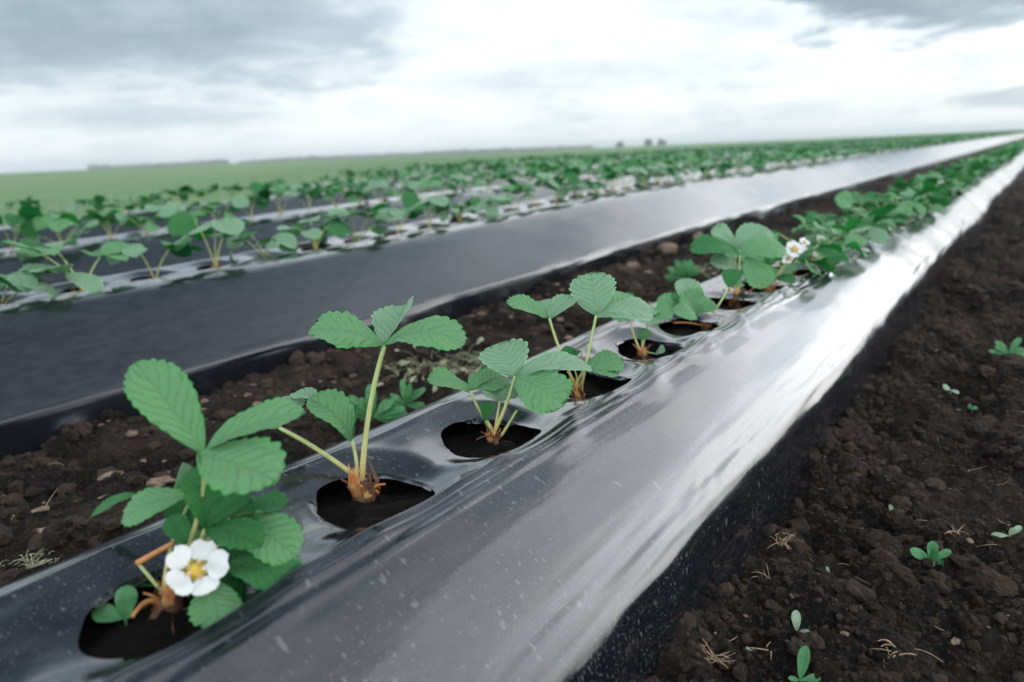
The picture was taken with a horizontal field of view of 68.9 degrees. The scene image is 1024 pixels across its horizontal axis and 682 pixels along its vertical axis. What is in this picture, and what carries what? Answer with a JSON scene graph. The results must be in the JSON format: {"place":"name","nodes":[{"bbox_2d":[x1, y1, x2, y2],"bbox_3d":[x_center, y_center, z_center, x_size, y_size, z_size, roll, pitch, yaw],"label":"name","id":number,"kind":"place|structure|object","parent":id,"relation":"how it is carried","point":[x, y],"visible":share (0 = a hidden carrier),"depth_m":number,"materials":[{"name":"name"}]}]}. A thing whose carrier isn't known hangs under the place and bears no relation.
{"place":"outdoors","nodes":[
{"label":"outdoors","id":0,"kind":"place"},
{"bbox_2d":[78,257,811,659],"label":"bed soil","id":1,"kind":"structure","parent":0,"point":[142,633],"depth_m":0.75,"materials":[{"name":"soil"}]},
{"bbox_2d":[92,585,137,625],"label":"weed seedling","id":2,"kind":"object","parent":1,"relation":"on","point":[126,596],"visible":1,"depth_m":0.57,"materials":[{"name":"plant"}]},
{"bbox_2d":[90,358,305,633],"bbox_3d":[-0.262,0.121,0.574,0.207,0.212,0.113,-2,14,3],"label":"strawberry plant","id":3,"kind":"object","parent":1,"relation":"on","point":[255,545],"visible":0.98,"depth_m":0.57,"materials":[{"name":"green plant"}]},
{"bbox_2d":[267,296,466,502],"bbox_3d":[-0.166,0.074,0.771,0.241,0.222,0.120,-6,15,-13],"label":"strawberry plant","id":4,"kind":"object","parent":1,"relation":"on","point":[336,409],"visible":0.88,"depth_m":0.76,"materials":[{"name":"green plant"}]},
{"bbox_2d":[427,338,591,445],"bbox_3d":[0.000,0.068,0.897,0.202,0.126,0.113,-3,14,0],"label":"strawberry plant","id":5,"kind":"object","parent":1,"relation":"on","point":[537,388],"visible":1,"depth_m":0.90,"materials":[{"name":"green plant"}]},
{"bbox_2d":[506,272,653,397],"bbox_3d":[0.099,0.003,1.049,0.205,0.192,0.126,-5,15,-11],"label":"strawberry plant","id":6,"kind":"object","parent":1,"relation":"on","point":[597,294],"visible":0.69,"depth_m":1.05,"materials":[{"name":"green plant"}]},
{"bbox_2d":[611,292,697,359],"bbox_3d":[0.234,-0.020,1.240,0.145,0.114,0.086,0,14,10],"label":"strawberry plant","id":7,"kind":"object","parent":1,"relation":"on","point":[661,311],"visible":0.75,"depth_m":1.23,"materials":[{"name":"green plant"}]},
{"bbox_2d":[656,269,743,330],"bbox_3d":[0.364,-0.072,1.424,0.164,0.117,0.099,-10,16,-27],"label":"strawberry plant","id":8,"kind":"object","parent":1,"relation":"on","point":[689,291],"visible":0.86,"depth_m":1.42,"materials":[{"name":"green plant"}]},
{"bbox_2d":[689,222,786,309],"bbox_3d":[0.493,-0.155,1.621,0.210,0.193,0.141,-9,16,-24],"label":"strawberry plant","id":9,"kind":"object","parent":1,"relation":"on","point":[751,238],"visible":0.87,"depth_m":1.61,"materials":[{"name":"green plant"}]},
{"bbox_2d":[747,237,809,291],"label":"strawberry plant","id":10,"kind":"object","parent":1,"relation":"on","point":[793,248],"visible":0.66,"depth_m":1.70,"materials":[{"name":"green plant"}]},
{"bbox_2d":[724,243,848,275],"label":"strawberry plant","id":11,"kind":"object","parent":1,"relation":"on","point":[830,255],"visible":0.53,"depth_m":1.77,"materials":[{"name":"green plant"}]},
{"bbox_2d":[771,218,866,260],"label":"strawberry plant","id":12,"kind":"object","parent":1,"relation":"on","point":[855,241],"visible":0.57,"depth_m":2.01,"materials":[{"name":"green plant"}]},
{"bbox_2d":[791,203,896,243],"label":"strawberry plant","id":13,"kind":"object","parent":1,"relation":"on","point":[872,229],"visible":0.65,"depth_m":2.16,"materials":[{"name":"green plant"}]},
{"bbox_2d":[798,209,906,239],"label":"strawberry plant","id":14,"kind":"object","parent":1,"relation":"on","point":[810,217],"visible":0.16,"depth_m":2.35,"materials":[{"name":"green plant"}]},
{"bbox_2d":[822,207,895,232],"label":"strawberry plant","id":15,"kind":"object","parent":1,"relation":"on","point":[836,218],"visible":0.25,"depth_m":2.48,"materials":[{"name":"green plant"}]},
{"bbox_2d":[835,191,926,223],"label":"strawberry plant","id":16,"kind":"object","parent":1,"relation":"on","point":[843,199],"visible":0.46,"depth_m":2.65,"materials":[{"name":"green plant"}]},
{"bbox_2d":[841,191,925,216],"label":"strawberry plant","id":17,"kind":"object","parent":1,"relation":"on","point":[857,198],"visible":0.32,"depth_m":2.78,"materials":[{"name":"green plant"}]},
{"bbox_2d":[862,188,947,211],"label":"strawberry plant","id":18,"kind":"object","parent":1,"relation":"on","point":[871,196],"visible":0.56,"depth_m":2.98,"materials":[{"name":"green plant"}]},
{"bbox_2d":[864,188,949,210],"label":"strawberry plant","id":19,"kind":"object","parent":1,"relation":"on","point":[943,201],"visible":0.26,"depth_m":3.11,"materials":[{"name":"green plant"}]},
{"bbox_2d":[878,181,940,203],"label":"strawberry plant","id":20,"kind":"object","parent":1,"relation":"on","point":[927,186],"visible":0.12,"depth_m":3.21,"materials":[{"name":"green plant"}]},
{"bbox_2d":[887,181,952,196],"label":"strawberry plant","id":21,"kind":"object","parent":1,"relation":"on","point":[942,187],"visible":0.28,"depth_m":3.45,"materials":[{"name":"green plant"}]},
{"bbox_2d":[886,178,954,196],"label":"strawberry plant","id":22,"kind":"object","parent":1,"relation":"on","point":[918,186],"visible":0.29,"depth_m":3.68,"materials":[{"name":"green plant"}]},
{"bbox_2d":[893,177,970,194],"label":"strawberry plant","id":23,"kind":"object","parent":1,"relation":"on","point":[959,185],"visible":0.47,"depth_m":3.71,"materials":[{"name":"green plant"}]},
{"bbox_2d":[0,138,1023,681],"bbox_3d":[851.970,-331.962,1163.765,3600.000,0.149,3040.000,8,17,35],"label":"ground","id":24,"kind":"structure","parent":0,"point":[996,248],"depth_m":1.28,"materials":[{"name":"soil"}]},
{"bbox_2d":[0,547,59,568],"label":"dried weed","id":25,"kind":"object","parent":24,"relation":"on","point":[27,560],"visible":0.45,"depth_m":0.97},
{"bbox_2d":[0,246,740,533],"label":"soil chips","id":26,"kind":"object","parent":24,"relation":"on","point":[162,481],"visible":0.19,"depth_m":1.30,"materials":[{"name":"soil"}]},
{"bbox_2d":[349,384,407,422],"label":"weed","id":27,"kind":"object","parent":24,"relation":"on","point":[385,412],"visible":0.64,"depth_m":1.51,"materials":[{"name":"plant"}]},
{"bbox_2d":[377,379,425,409],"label":"weed","id":28,"kind":"object","parent":24,"relation":"on","point":[407,397],"visible":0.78,"depth_m":1.59,"materials":[{"name":"plant"}]},
{"bbox_2d":[377,345,477,391],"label":"dried weed","id":29,"kind":"object","parent":24,"relation":"on","point":[414,370],"visible":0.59,"depth_m":1.85,"materials":[{"name":"plant"}]},
{"bbox_2d":[440,337,486,371],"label":"dried weed","id":30,"kind":"object","parent":24,"relation":"on","point":[480,339],"visible":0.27,"depth_m":1.96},
{"bbox_2d":[0,140,961,292],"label":"plastic mulch film","id":31,"kind":"object","parent":24,"relation":"on","point":[153,254],"visible":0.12,"depth_m":3.73,"materials":[{"name":"plastic"}]},
{"bbox_2d":[0,205,51,250],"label":"strawberry plant","id":32,"kind":"object","parent":31,"relation":"on","point":[29,214],"visible":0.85,"depth_m":3.21,"materials":[{"name":"green plant"}]},
{"bbox_2d":[9,212,97,243],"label":"strawberry plant","id":33,"kind":"object","parent":31,"relation":"on","point":[57,223],"visible":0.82,"depth_m":3.27,"materials":[{"name":"green plant"}]},
{"bbox_2d":[79,210,139,237],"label":"strawberry plant","id":34,"kind":"object","parent":31,"relation":"on","point":[96,215],"visible":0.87,"depth_m":3.57,"materials":[{"name":"green plant"}]},
{"bbox_2d":[102,202,186,234],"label":"strawberry plant","id":35,"kind":"object","parent":31,"relation":"on","point":[168,209],"visible":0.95,"depth_m":3.67,"materials":[{"name":"green plant"}]},
{"bbox_2d":[140,199,223,221],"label":"strawberry plant","id":36,"kind":"object","parent":31,"relation":"on","point":[147,206],"visible":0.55,"depth_m":3.83,"materials":[{"name":"green plant"}]},
{"bbox_2d":[185,194,252,219],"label":"strawberry plant","id":37,"kind":"object","parent":31,"relation":"on","point":[240,201],"visible":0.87,"depth_m":4.01,"materials":[{"name":"green plant"}]},
{"bbox_2d":[222,190,269,219],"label":"strawberry plant","id":38,"kind":"object","parent":31,"relation":"on","point":[260,203],"visible":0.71,"depth_m":4.20,"materials":[{"name":"green plant"}]},
{"bbox_2d":[249,181,308,215],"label":"strawberry plant","id":39,"kind":"object","parent":31,"relation":"on","point":[256,187],"visible":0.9,"depth_m":4.29,"materials":[{"name":"green plant"}]},
{"bbox_2d":[283,185,322,211],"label":"strawberry plant","id":40,"kind":"object","parent":31,"relation":"on","point":[315,190],"visible":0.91,"depth_m":4.51,"materials":[{"name":"green plant"}]},
{"bbox_2d":[320,182,360,207],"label":"strawberry plant","id":41,"kind":"object","parent":31,"relation":"on","point":[329,194],"visible":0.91,"depth_m":4.59,"materials":[{"name":"green plant"}]},
{"bbox_2d":[326,180,386,204],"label":"strawberry plant","id":42,"kind":"object","parent":31,"relation":"on","point":[352,195],"visible":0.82,"depth_m":4.74,"materials":[{"name":"green plant"}]},
{"bbox_2d":[356,182,401,201],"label":"strawberry plant","id":43,"kind":"object","parent":31,"relation":"on","point":[363,185],"visible":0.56,"depth_m":4.94,"materials":[{"name":"green plant"}]},
{"bbox_2d":[382,181,418,199],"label":"strawberry plant","id":44,"kind":"object","parent":31,"relation":"on","point":[411,185],"visible":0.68,"depth_m":5.13,"materials":[{"name":"green plant"}]},
{"bbox_2d":[398,176,442,195],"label":"strawberry plant","id":45,"kind":"object","parent":31,"relation":"on","point":[437,181],"visible":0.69,"depth_m":5.20,"materials":[{"name":"green plant"}]},
{"bbox_2d":[420,177,459,193],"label":"strawberry plant","id":46,"kind":"object","parent":31,"relation":"on","point":[453,187],"visible":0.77,"depth_m":5.44,"materials":[{"name":"green plant"}]},
{"bbox_2d":[443,172,490,190],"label":"strawberry plant","id":47,"kind":"object","parent":31,"relation":"on","point":[455,176],"visible":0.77,"depth_m":5.71,"materials":[{"name":"green plant"}]},
{"bbox_2d":[472,170,508,186],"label":"strawberry plant","id":48,"kind":"object","parent":31,"relation":"on","point":[496,177],"visible":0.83,"depth_m":5.88,"materials":[{"name":"green plant"}]},
{"bbox_2d":[482,171,514,186],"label":"strawberry plant","id":49,"kind":"object","parent":31,"relation":"on","point":[488,181],"visible":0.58,"depth_m":6.05,"materials":[{"name":"green plant"}]},
{"bbox_2d":[524,163,560,174],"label":"strawberry plant","id":50,"kind":"object","parent":31,"relation":"on","point":[553,166],"visible":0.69,"depth_m":6.47,"materials":[{"name":"green plant"}]},
{"bbox_2d":[578,165,605,177],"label":"strawberry plant","id":51,"kind":"object","parent":31,"relation":"on","point":[601,168],"visible":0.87,"depth_m":7.17,"materials":[{"name":"green plant"}]},
{"bbox_2d":[0,133,995,248],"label":"plastic mulch film","id":52,"kind":"object","parent":24,"relation":"on","point":[293,203],"visible":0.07,"depth_m":5.56,"materials":[{"name":"plastic"}]},
{"bbox_2d":[0,195,41,217],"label":"strawberry plant","id":53,"kind":"object","parent":52,"relation":"on","point":[27,201],"visible":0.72,"depth_m":4.64,"materials":[{"name":"green plant"}]},
{"bbox_2d":[38,203,83,216],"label":"strawberry plant","id":54,"kind":"object","parent":52,"relation":"on","point":[72,207],"visible":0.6,"depth_m":4.82,"materials":[{"name":"green plant"}]},
{"bbox_2d":[73,195,109,211],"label":"strawberry plant","id":55,"kind":"object","parent":52,"relation":"on","point":[98,201],"visible":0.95,"depth_m":4.97,"materials":[{"name":"green plant"}]},
{"bbox_2d":[101,194,149,213],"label":"strawberry plant","id":56,"kind":"object","parent":52,"relation":"on","point":[130,205],"visible":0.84,"depth_m":5.16,"materials":[{"name":"green plant"}]},
{"bbox_2d":[129,193,172,206],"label":"strawberry plant","id":57,"kind":"object","parent":52,"relation":"on","point":[154,197],"visible":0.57,"depth_m":5.28,"materials":[{"name":"green plant"}]},
{"bbox_2d":[154,185,190,202],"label":"strawberry plant","id":58,"kind":"object","parent":52,"relation":"on","point":[183,196],"visible":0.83,"depth_m":5.46,"materials":[{"name":"green plant"}]},
{"bbox_2d":[176,187,215,201],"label":"strawberry plant","id":59,"kind":"object","parent":52,"relation":"on","point":[200,193],"visible":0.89,"depth_m":5.65,"materials":[{"name":"green plant"}]},
{"bbox_2d":[206,182,241,199],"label":"strawberry plant","id":60,"kind":"object","parent":52,"relation":"on","point":[214,187],"visible":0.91,"depth_m":5.73,"materials":[{"name":"green plant"}]},
{"bbox_2d":[0,150,1023,681],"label":"plastic mulch film","id":61,"kind":"object","parent":24,"relation":"on","point":[608,536],"visible":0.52,"depth_m":0.75,"materials":[{"name":"plastic"}]},
{"bbox_2d":[939,172,975,181],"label":"strawberry plant","id":62,"kind":"object","parent":61,"relation":"on","point":[958,175],"visible":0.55,"depth_m":4.18,"materials":[{"name":"green plant"}]},
{"bbox_2d":[936,164,983,177],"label":"strawberry plant","id":63,"kind":"object","parent":61,"relation":"on","point":[945,170],"visible":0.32,"depth_m":4.92,"materials":[{"name":"green plant"}]},
{"bbox_2d":[0,133,1023,460],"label":"plastic mulch film","id":64,"kind":"object","parent":24,"relation":"on","point":[68,355],"visible":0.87,"depth_m":2.32,"materials":[{"name":"plastic"}]},
{"bbox_2d":[732,155,759,172],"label":"strawberry plant","id":65,"kind":"object","parent":64,"relation":"on","point":[744,158],"visible":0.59,"depth_m":6.07,"materials":[{"name":"green plant"}]},
{"bbox_2d":[0,198,1023,681],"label":"soil clods","id":66,"kind":"object","parent":24,"relation":"on","point":[886,552],"visible":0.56,"depth_m":1.10,"materials":[{"name":"soil"}]},
{"bbox_2d":[11,277,1022,667],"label":"straw litter","id":67,"kind":"object","parent":24,"relation":"on","point":[823,489],"visible":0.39,"depth_m":1.17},
{"bbox_2d":[271,137,940,192],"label":"plastic mulch film","id":68,"kind":"object","parent":24,"relation":"on","point":[399,180],"visible":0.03,"depth_m":9.83,"materials":[{"name":"plastic"}]},
{"bbox_2d":[656,242,676,253],"bbox_3d":[0.765,-0.450,3.733,0.107,0.088,0.095,8,17,35],"label":"clod","id":69,"kind":"object","parent":24,"relation":"on","point":[666,247],"visible":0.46,"depth_m":3.70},
{"bbox_2d":[665,259,709,281],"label":"weed","id":70,"kind":"object","parent":24,"relation":"on","point":[684,269],"visible":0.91,"depth_m":2.89,"materials":[{"name":"plant"}]},
{"bbox_2d":[701,638,735,667],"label":"straw tuft","id":71,"kind":"object","parent":24,"relation":"on","point":[714,658],"visible":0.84,"depth_m":0.76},
{"bbox_2d":[791,610,809,632],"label":"weed seedling","id":72,"kind":"object","parent":24,"relation":"on","point":[796,618],"visible":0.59,"depth_m":0.80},
{"bbox_2d":[788,646,820,681],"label":"weed seedling","id":73,"kind":"object","parent":24,"relation":"on","point":[803,658],"visible":1,"depth_m":0.74,"materials":[{"name":"plant"}]},
{"bbox_2d":[713,307,1023,677],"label":"dry crumbs","id":74,"kind":"object","parent":24,"relation":"on","point":[955,641],"visible":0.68,"depth_m":0.82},
{"bbox_2d":[871,639,942,661],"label":"straw tuft","id":75,"kind":"object","parent":24,"relation":"on","point":[893,645],"visible":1,"depth_m":0.75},
{"bbox_2d":[910,541,951,566],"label":"weed seedling","id":76,"kind":"object","parent":24,"relation":"on","point":[934,554],"visible":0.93,"depth_m":0.95,"materials":[{"name":"plant"}]},
{"bbox_2d":[988,337,1023,355],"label":"weed seedling","id":77,"kind":"object","parent":24,"relation":"on","point":[1001,347],"visible":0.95,"depth_m":1.73,"materials":[{"name":"plant"}]},
{"bbox_2d":[991,525,1021,537],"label":"weed seedling","id":78,"kind":"object","parent":24,"relation":"on","point":[1015,529],"visible":0.98,"depth_m":1.03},
{"bbox_2d":[0,129,1023,224],"bbox_3d":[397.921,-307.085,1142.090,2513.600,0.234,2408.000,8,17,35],"label":"grass field","id":79,"kind":"structure","parent":0,"point":[57,186],"depth_m":27.12,"materials":[{"name":"plant"}]},
{"bbox_2d":[87,145,593,169],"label":"distant treeline","id":80,"kind":"object","parent":79,"relation":"on","point":[311,157],"visible":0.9,"depth_m":579.85,"materials":[{"name":"green plant"}]},
{"bbox_2d":[0,0,1023,172],"label":"sky","id":81,"kind":"structure","parent":0,"point":[84,83],"materials":[{"name":"white"}]},
{"bbox_2d":[528,130,1023,162],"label":"distant strawberry plants","id":82,"kind":"object","parent":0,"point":[870,145],"visible":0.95,"depth_m":18.39,"materials":[{"name":"green plant"}]},
{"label":"bed soil","id":83,"kind":"structure","parent":0,"visible":0},
{"bbox_2d":[0,268,58,304],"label":"strawberry plant","id":84,"kind":"object","parent":83,"relation":"on","point":[27,282],"visible":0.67,"depth_m":1.81,"materials":[{"name":"green plant"}]},
{"bbox_2d":[1,236,128,292],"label":"strawberry plant","id":85,"kind":"object","parent":83,"relation":"on","point":[89,282],"visible":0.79,"depth_m":1.90,"materials":[{"name":"green plant"}]},
{"bbox_2d":[107,235,203,277],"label":"strawberry plant","id":86,"kind":"object","parent":83,"relation":"on","point":[181,247],"visible":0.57,"depth_m":2.11,"materials":[{"name":"green plant"}]},
{"bbox_2d":[163,212,251,268],"bbox_3d":[-0.914,-0.287,2.276,0.237,0.211,0.257,-12,17,-33],"label":"strawberry plant","id":87,"kind":"object","parent":83,"relation":"on","point":[180,223],"visible":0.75,"depth_m":2.24,"materials":[{"name":"green plant"}]},
{"bbox_2d":[226,228,297,257],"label":"strawberry plant","id":88,"kind":"object","parent":83,"relation":"on","point":[285,242],"visible":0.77,"depth_m":2.45,"materials":[{"name":"green plant"}]},
{"bbox_2d":[277,216,353,249],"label":"strawberry plant","id":89,"kind":"object","parent":83,"relation":"on","point":[337,227],"visible":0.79,"depth_m":2.61,"materials":[{"name":"green plant"}]},
{"bbox_2d":[320,203,401,241],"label":"strawberry plant","id":90,"kind":"object","parent":83,"relation":"on","point":[379,230],"visible":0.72,"depth_m":2.74,"materials":[{"name":"green plant"}]},
{"bbox_2d":[374,203,425,234],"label":"strawberry plant","id":91,"kind":"object","parent":83,"relation":"on","point":[414,211],"visible":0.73,"depth_m":2.93,"materials":[{"name":"green plant"}]},
{"bbox_2d":[401,191,453,228],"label":"strawberry plant","id":92,"kind":"object","parent":83,"relation":"on","point":[409,198],"visible":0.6,"depth_m":3.05,"materials":[{"name":"green plant"}]},
{"bbox_2d":[431,202,481,221],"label":"strawberry plant","id":93,"kind":"object","parent":83,"relation":"on","point":[444,212],"visible":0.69,"depth_m":3.20,"materials":[{"name":"green plant"}]},
{"bbox_2d":[461,195,511,215],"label":"strawberry plant","id":94,"kind":"object","parent":83,"relation":"on","point":[491,209],"visible":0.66,"depth_m":3.29,"materials":[{"name":"green plant"}]},
{"bbox_2d":[490,185,536,210],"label":"strawberry plant","id":95,"kind":"object","parent":83,"relation":"on","point":[511,188],"visible":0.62,"depth_m":3.57,"materials":[{"name":"green plant"}]},
{"bbox_2d":[503,178,559,206],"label":"strawberry plant","id":96,"kind":"object","parent":83,"relation":"on","point":[552,184],"visible":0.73,"depth_m":3.71,"materials":[{"name":"green plant"}]},
{"bbox_2d":[527,167,579,202],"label":"strawberry plant","id":97,"kind":"object","parent":83,"relation":"on","point":[571,176],"visible":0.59,"depth_m":3.85,"materials":[{"name":"green plant"}]},
{"bbox_2d":[555,180,601,197],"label":"strawberry plant","id":98,"kind":"object","parent":83,"relation":"on","point":[564,190],"visible":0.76,"depth_m":3.98,"materials":[{"name":"green plant"}]},
{"bbox_2d":[595,165,639,191],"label":"strawberry plant","id":99,"kind":"object","parent":83,"relation":"on","point":[609,177],"visible":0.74,"depth_m":4.33,"materials":[{"name":"green plant"}]},
{"bbox_2d":[600,166,648,189],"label":"strawberry plant","id":100,"kind":"object","parent":83,"relation":"on","point":[644,171],"visible":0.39,"depth_m":4.49,"materials":[{"name":"green plant"}]},
{"bbox_2d":[624,161,667,186],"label":"strawberry plant","id":101,"kind":"object","parent":83,"relation":"on","point":[651,167],"visible":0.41,"depth_m":4.61,"materials":[{"name":"green plant"}]},
{"bbox_2d":[635,166,680,183],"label":"strawberry plant","id":102,"kind":"object","parent":83,"relation":"on","point":[675,171],"visible":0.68,"depth_m":4.75,"materials":[{"name":"green plant"}]},
{"bbox_2d":[648,168,693,182],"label":"strawberry plant","id":103,"kind":"object","parent":83,"relation":"on","point":[664,172],"visible":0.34,"depth_m":4.92,"materials":[{"name":"green plant"}]},
{"bbox_2d":[663,164,700,181],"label":"strawberry plant","id":104,"kind":"object","parent":83,"relation":"on","point":[695,170],"visible":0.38,"depth_m":5.11,"materials":[{"name":"green plant"}]},
{"bbox_2d":[692,159,719,176],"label":"strawberry plant","id":105,"kind":"object","parent":83,"relation":"on","point":[710,164],"visible":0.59,"depth_m":5.43,"materials":[{"name":"green plant"}]},
{"bbox_2d":[705,163,731,176],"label":"strawberry plant","id":106,"kind":"object","parent":83,"relation":"on","point":[722,169],"visible":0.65,"depth_m":5.60,"materials":[{"name":"green plant"}]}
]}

